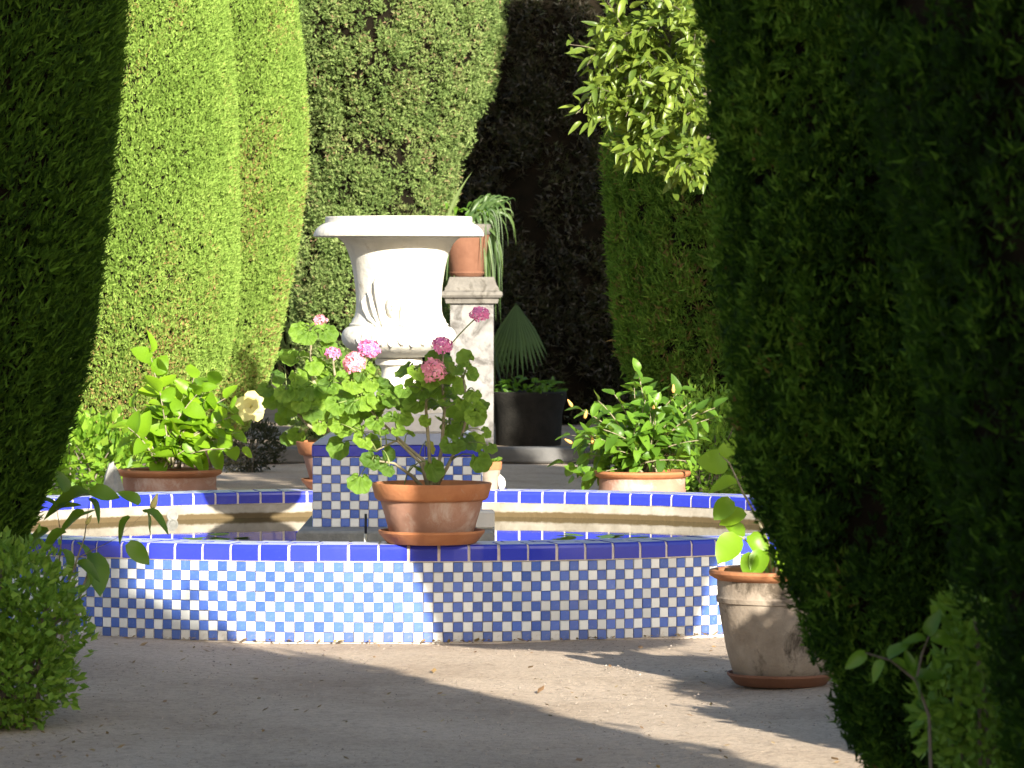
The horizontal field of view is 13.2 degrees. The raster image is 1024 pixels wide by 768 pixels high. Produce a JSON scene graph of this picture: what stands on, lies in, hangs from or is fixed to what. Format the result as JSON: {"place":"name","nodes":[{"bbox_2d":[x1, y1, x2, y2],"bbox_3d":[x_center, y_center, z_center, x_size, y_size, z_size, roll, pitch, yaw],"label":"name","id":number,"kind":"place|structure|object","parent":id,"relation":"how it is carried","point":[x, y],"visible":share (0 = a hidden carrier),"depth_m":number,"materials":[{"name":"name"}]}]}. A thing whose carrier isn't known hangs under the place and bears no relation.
{"place":"outdoors","nodes":[
{"label":"outdoors","id":0,"kind":"place"},
{"bbox_2d":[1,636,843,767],"bbox_3d":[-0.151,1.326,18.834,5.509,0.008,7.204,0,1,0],"label":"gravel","id":1,"kind":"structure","parent":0,"point":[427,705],"depth_m":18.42,"materials":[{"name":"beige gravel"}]},
{"bbox_2d":[0,463,866,767],"bbox_3d":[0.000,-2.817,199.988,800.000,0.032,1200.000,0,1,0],"label":"ground","id":2,"kind":"structure","parent":0,"point":[374,725],"depth_m":18.38,"materials":[{"name":"beige concrete"}]},
{"bbox_2d":[0,523,98,730],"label":"bush","id":3,"kind":"object","parent":2,"relation":"on","point":[25,645],"visible":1,"depth_m":17.48,"materials":[{"name":"green plant"}]},
{"bbox_2d":[0,0,132,582],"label":"cypress tree","id":4,"kind":"object","parent":2,"relation":"on","point":[63,63],"visible":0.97,"depth_m":17.89,"materials":[{"name":"green plant"}]},
{"bbox_2d":[19,471,168,692],"bbox_3d":[-1.809,0.848,18.911,0.702,0.964,0.264,0,1,0],"label":"hibiscus bush","id":5,"kind":"object","parent":2,"relation":"on","point":[95,566],"visible":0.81,"depth_m":18.89,"materials":[{"name":"green plant"}]},
{"bbox_2d":[47,405,171,494],"bbox_3d":[-2.975,0.607,31.573,1.185,0.950,0.840,-1,2,-29],"label":"bush","id":6,"kind":"object","parent":2,"relation":"on","point":[98,445],"visible":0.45,"depth_m":31.41,"materials":[{"name":"green plant"}]},
{"bbox_2d":[104,461,123,492],"bbox_3d":[-2.581,0.818,28.735,0.162,0.634,0.192,0,1,0],"label":"grey stone","id":7,"kind":"object","parent":2,"relation":"on","point":[112,479],"visible":0.34,"depth_m":28.68,"materials":[{"name":"grey stone"}]},
{"bbox_2d":[67,0,242,491],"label":"cypress tree","id":8,"kind":"object","parent":2,"relation":"on","point":[173,284],"visible":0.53,"depth_m":33.18,"materials":[{"name":"green plant"}]},
{"bbox_2d":[108,330,265,491],"bbox_3d":[-2.120,0.370,29.034,1.040,1.450,0.730,0,1,0],"label":"potted shrub","id":9,"kind":"object","parent":2,"relation":"on","point":[169,440],"visible":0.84,"depth_m":28.94,"materials":[{"name":"green plant"}]},
{"bbox_2d":[183,0,311,467],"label":"cypress tree","id":10,"kind":"object","parent":2,"relation":"on","point":[271,74],"visible":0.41,"depth_m":37.94,"materials":[{"name":"green plant"}]},
{"bbox_2d":[213,417,287,472],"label":"bush","id":11,"kind":"object","parent":2,"relation":"on","point":[269,431],"visible":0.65,"depth_m":40.94,"materials":[{"name":"green plant"}]},
{"bbox_2d":[82,446,653,463],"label":"stone kerb","id":12,"kind":"structure","parent":2,"relation":"on","point":[530,454],"depth_m":43.04,"materials":[{"name":"grey stone"}]},
{"bbox_2d":[0,488,775,643],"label":"fountain basin","id":13,"kind":"object","parent":2,"relation":"on","point":[385,592],"visible":0.46,"depth_m":21.79,"materials":[{"name":"tile"}]},
{"bbox_2d":[257,314,375,489],"bbox_3d":[-1.164,0.109,27.454,0.828,1.087,0.630,0,1,0],"label":"potted geranium","id":14,"kind":"object","parent":13,"relation":"on","point":[303,396],"visible":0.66,"depth_m":27.37,"materials":[{"name":"plant"}]},
{"bbox_2d":[364,514,366,541],"bbox_3d":[-0.728,0.826,22.005,0.017,0.360,0.018,0,1,0],"label":"water pipe","id":15,"kind":"object","parent":13,"relation":"attached to","point":[365,527],"visible":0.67,"depth_m":22.00,"materials":[{"name":"silver metal"}]},
{"bbox_2d":[31,517,764,540],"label":"water","id":16,"kind":"structure","parent":13,"relation":"in","point":[506,528],"depth_m":25.95,"materials":[{"name":"grey liquid"}]},
{"bbox_2d":[211,533,228,534],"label":"lily leaf","id":17,"kind":"object","parent":16,"relation":"on","point":[220,534],"visible":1,"depth_m":25.31,"materials":[{"name":"green plant"}]},
{"bbox_2d":[564,533,583,535],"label":"lily leaf","id":18,"kind":"object","parent":16,"relation":"on","point":[571,534],"visible":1,"depth_m":25.16,"materials":[{"name":"green plant"}]},
{"bbox_2d":[599,535,614,537],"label":"lily leaf","id":19,"kind":"object","parent":16,"relation":"on","point":[608,536],"visible":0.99,"depth_m":24.99,"materials":[{"name":"green plant"}]},
{"bbox_2d":[318,306,497,545],"bbox_3d":[-0.512,0.200,21.750,0.888,1.167,0.592,0,1,0],"label":"potted geranium","id":20,"kind":"object","parent":13,"relation":"on","point":[433,508],"visible":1,"depth_m":21.62,"materials":[{"name":"plant"}]},
{"bbox_2d":[482,456,502,488],"bbox_3d":[-0.132,0.551,27.463,0.148,0.202,0.151,0,1,0],"label":"pot","id":21,"kind":"object","parent":13,"relation":"on","point":[492,474],"visible":0.43,"depth_m":27.41,"materials":[{"name":"ceramic"}]},
{"bbox_2d":[497,474,505,488],"bbox_3d":[-0.067,0.610,27.444,0.055,0.099,0.060,0,1,0],"label":"stone chip","id":22,"kind":"object","parent":13,"relation":"on","point":[501,482],"visible":1,"depth_m":27.42,"materials":[{"name":"white stone"}]},
{"bbox_2d":[296,430,494,541],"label":"fountain plinth","id":23,"kind":"structure","parent":2,"relation":"on","point":[340,509],"depth_m":24.16,"materials":[{"name":"tile"}]},
{"bbox_2d":[313,216,483,432],"bbox_3d":[-0.629,-0.332,24.599,0.950,1.196,0.950,0,1,0],"label":"garden urn","id":24,"kind":"object","parent":23,"relation":"on","point":[398,263],"visible":0.88,"depth_m":24.35,"materials":[{"name":"white stone"}]},
{"bbox_2d":[0,631,852,767],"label":"fallen leaves","id":25,"kind":"object","parent":2,"relation":"on","point":[433,670],"visible":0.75,"depth_m":18.95,"materials":[{"name":"brown plant"}]},
{"bbox_2d":[236,408,627,452],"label":"planting bed","id":26,"kind":"object","parent":2,"relation":"on","point":[269,414],"depth_m":48.60,"materials":[{"name":"brown soil"}]},
{"bbox_2d":[285,0,510,439],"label":"cypress tree","id":27,"kind":"object","parent":26,"relation":"on","point":[400,92],"visible":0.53,"depth_m":44.20,"materials":[{"name":"green plant"}]},
{"bbox_2d":[442,277,502,445],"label":"stone pillar","id":28,"kind":"structure","parent":26,"relation":"on","point":[463,296],"depth_m":43.54,"materials":[{"name":"white stone"}]},
{"bbox_2d":[437,175,515,317],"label":"potted spider plant","id":29,"kind":"object","parent":28,"relation":"on","point":[468,257],"visible":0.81,"depth_m":43.63,"materials":[{"name":"green plant"}]},
{"bbox_2d":[263,1,710,397],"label":"tall hedge","id":30,"kind":"object","parent":26,"relation":"on","point":[285,343],"visible":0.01,"depth_m":57.23,"materials":[{"name":"green plant"}]},
{"bbox_2d":[494,303,546,390],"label":"fan palm","id":31,"kind":"object","parent":26,"relation":"on","point":[516,332],"visible":0.61,"depth_m":45.72,"materials":[{"name":"green plant"}]},
{"bbox_2d":[494,375,567,445],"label":"potted plant","id":32,"kind":"object","parent":26,"relation":"on","point":[528,417],"visible":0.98,"depth_m":44.13,"materials":[{"name":"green plant"}]},
{"bbox_2d":[451,0,675,424],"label":"cypress tree","id":33,"kind":"object","parent":26,"relation":"on","point":[534,159],"visible":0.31,"depth_m":50.40,"materials":[{"name":"green plant"}]},
{"bbox_2d":[547,358,727,491],"bbox_3d":[0.828,0.463,28.988,1.149,1.267,0.731,0,1,-5],"label":"potted shrub","id":34,"kind":"object","parent":2,"relation":"on","point":[644,440],"visible":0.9,"depth_m":28.87,"materials":[{"name":"green plant"}]},
{"bbox_2d":[559,0,718,200],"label":"citrus tree","id":35,"kind":"object","parent":2,"relation":"on","point":[648,111],"visible":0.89,"depth_m":29.86,"materials":[{"name":"green plant"}]},
{"bbox_2d":[596,107,751,494],"bbox_3d":[1.720,-0.559,33.493,2.188,3.237,2.183,0,1,0],"label":"cypress tree","id":36,"kind":"object","parent":2,"relation":"on","point":[660,294],"visible":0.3,"depth_m":32.80,"materials":[{"name":"green plant"}]},
{"bbox_2d":[653,374,748,494],"bbox_3d":[1.435,0.505,30.534,1.004,1.221,0.872,0,1,0],"label":"bush","id":37,"kind":"object","parent":2,"relation":"on","point":[714,433],"visible":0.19,"depth_m":30.40,"materials":[{"name":"green plant"}]},
{"bbox_2d":[696,439,832,687],"bbox_3d":[1.175,0.775,19.323,0.631,1.078,0.631,-1,2,-42],"label":"potted shrub","id":38,"kind":"object","parent":2,"relation":"on","point":[758,617],"visible":0.75,"depth_m":19.15,"materials":[{"name":"ceramic"}]},
{"bbox_2d":[684,0,1011,767],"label":"cypress tree","id":39,"kind":"object","parent":2,"relation":"on","point":[822,414],"visible":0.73,"depth_m":12.61,"materials":[{"name":"green plant"}]},
{"bbox_2d":[845,609,957,767],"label":"leafy sapling","id":40,"kind":"object","parent":2,"relation":"on","point":[857,658],"visible":1,"depth_m":11.81,"materials":[{"name":"green plant"}]},
{"bbox_2d":[840,0,1023,767],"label":"cypress tree","id":41,"kind":"object","parent":2,"relation":"on","point":[949,81],"visible":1,"depth_m":10.64,"materials":[{"name":"green plant"}]},
{"bbox_2d":[902,579,1023,767],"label":"bush","id":42,"kind":"object","parent":2,"relation":"on","point":[969,733],"visible":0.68,"depth_m":11.85,"materials":[{"name":"green plant"}]},
{"bbox_2d":[475,509,494,528],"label":"marble block","id":43,"kind":"structure","parent":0,"point":[486,519],"depth_m":23.92,"materials":[{"name":"white stone"}]}
]}

